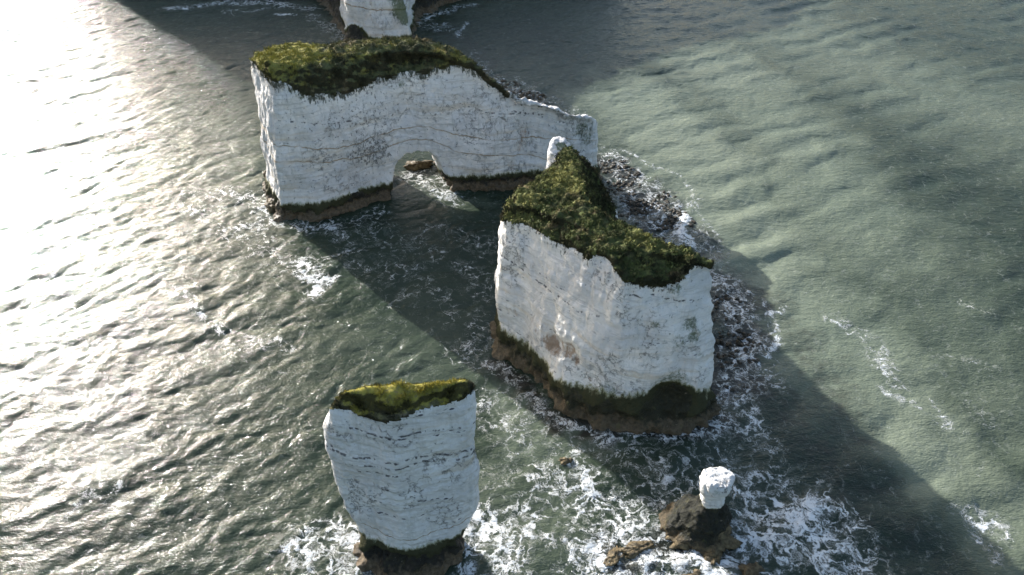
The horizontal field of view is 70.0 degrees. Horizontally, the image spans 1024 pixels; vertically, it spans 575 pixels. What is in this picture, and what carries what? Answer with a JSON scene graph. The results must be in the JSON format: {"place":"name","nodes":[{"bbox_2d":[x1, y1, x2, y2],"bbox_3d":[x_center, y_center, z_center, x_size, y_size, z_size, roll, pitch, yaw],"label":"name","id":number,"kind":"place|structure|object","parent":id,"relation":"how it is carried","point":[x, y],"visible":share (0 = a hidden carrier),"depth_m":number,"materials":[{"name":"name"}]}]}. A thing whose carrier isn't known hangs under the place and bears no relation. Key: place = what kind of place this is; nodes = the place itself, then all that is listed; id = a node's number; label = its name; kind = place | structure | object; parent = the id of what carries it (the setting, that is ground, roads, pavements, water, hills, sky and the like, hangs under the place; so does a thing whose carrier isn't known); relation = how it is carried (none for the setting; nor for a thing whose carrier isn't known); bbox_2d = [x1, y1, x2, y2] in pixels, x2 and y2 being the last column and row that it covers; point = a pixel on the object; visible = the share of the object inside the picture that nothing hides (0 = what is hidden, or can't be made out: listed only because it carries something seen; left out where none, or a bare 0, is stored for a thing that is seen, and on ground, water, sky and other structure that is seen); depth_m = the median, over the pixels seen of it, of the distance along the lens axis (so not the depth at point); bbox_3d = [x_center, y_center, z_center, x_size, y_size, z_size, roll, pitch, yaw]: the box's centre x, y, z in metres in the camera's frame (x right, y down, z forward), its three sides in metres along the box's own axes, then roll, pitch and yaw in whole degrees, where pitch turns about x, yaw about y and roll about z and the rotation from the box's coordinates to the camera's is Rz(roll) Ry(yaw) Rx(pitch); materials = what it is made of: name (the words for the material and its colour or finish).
{"place":"outdoors","nodes":[
{"label":"outdoors","id":0,"kind":"place"},
{"bbox_2d":[0,0,1023,574],"bbox_3d":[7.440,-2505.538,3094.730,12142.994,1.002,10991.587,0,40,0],"label":"sea","id":1,"kind":"structure","parent":0,"point":[194,338],"depth_m":108.19,"materials":[{"name":"liquid"}]},
{"bbox_2d":[264,198,275,212],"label":"rock","id":2,"kind":"object","parent":1,"relation":"in","point":[270,204],"visible":0.45,"depth_m":124.06,"materials":[{"name":"brown stone"}]},
{"bbox_2d":[317,0,459,40],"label":"chalk headland","id":3,"kind":"structure","parent":1,"relation":"in","point":[362,19],"depth_m":178.53,"materials":[{"name":"white stone"}]},
{"bbox_2d":[323,377,479,574],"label":"sea stack","id":4,"kind":"object","parent":1,"relation":"in","point":[405,463],"visible":1,"depth_m":64.96,"materials":[{"name":"white stone"}]},
{"bbox_2d":[404,160,433,170],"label":"rock","id":5,"kind":"object","parent":1,"relation":"in","point":[414,165],"visible":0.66,"depth_m":134.74,"materials":[{"name":"brown stone"}]},
{"bbox_2d":[249,34,602,221],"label":"sea stack","id":6,"kind":"object","parent":1,"relation":"in","point":[346,125],"visible":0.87,"depth_m":118.79,"materials":[{"name":"white stone"}]},
{"bbox_2d":[558,457,572,464],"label":"rock","id":7,"kind":"object","parent":1,"relation":"in","point":[564,460],"visible":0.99,"depth_m":84.59,"materials":[{"name":"brown stone"}]},
{"bbox_2d":[490,136,721,435],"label":"sea stack","id":8,"kind":"object","parent":1,"relation":"in","point":[602,321],"visible":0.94,"depth_m":84.15,"materials":[{"name":"white stone"}]},
{"bbox_2d":[603,545,625,566],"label":"rock","id":9,"kind":"object","parent":1,"relation":"in","point":[612,558],"visible":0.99,"depth_m":75.36,"materials":[{"name":"brown stone"}]},
{"bbox_2d":[499,80,762,391],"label":"reef rocks","id":10,"kind":"object","parent":1,"relation":"in","point":[671,220],"visible":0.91,"depth_m":123.46,"materials":[{"name":"stone"}]},
{"bbox_2d":[619,540,656,558],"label":"rock","id":11,"kind":"object","parent":1,"relation":"in","point":[632,549],"visible":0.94,"depth_m":76.01,"materials":[{"name":"brown stone"}]},
{"bbox_2d":[666,535,689,550],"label":"rock","id":12,"kind":"object","parent":1,"relation":"in","point":[678,544],"visible":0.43,"depth_m":76.13,"materials":[{"name":"brown stone"}]},
{"bbox_2d":[682,569,700,574],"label":"rock","id":13,"kind":"object","parent":1,"relation":"in","point":[697,571],"visible":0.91,"depth_m":73.95,"materials":[{"name":"brown stone"}]},
{"bbox_2d":[658,466,734,551],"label":"sea stump","id":14,"kind":"object","parent":1,"relation":"in","point":[703,518],"visible":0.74,"depth_m":75.82,"materials":[{"name":"stone"}]},
{"bbox_2d":[704,551,722,565],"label":"rock","id":15,"kind":"object","parent":1,"relation":"in","point":[712,560],"visible":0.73,"depth_m":75.05,"materials":[{"name":"brown stone"}]},
{"bbox_2d":[691,525,742,556],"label":"rock shelf","id":16,"kind":"object","parent":1,"relation":"in","point":[726,540],"visible":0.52,"depth_m":76.17,"materials":[{"name":"brown stone"}]},
{"bbox_2d":[738,562,764,574],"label":"rock","id":17,"kind":"object","parent":1,"relation":"in","point":[755,568],"visible":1,"depth_m":74.28,"materials":[{"name":"brown stone"}]}
]}

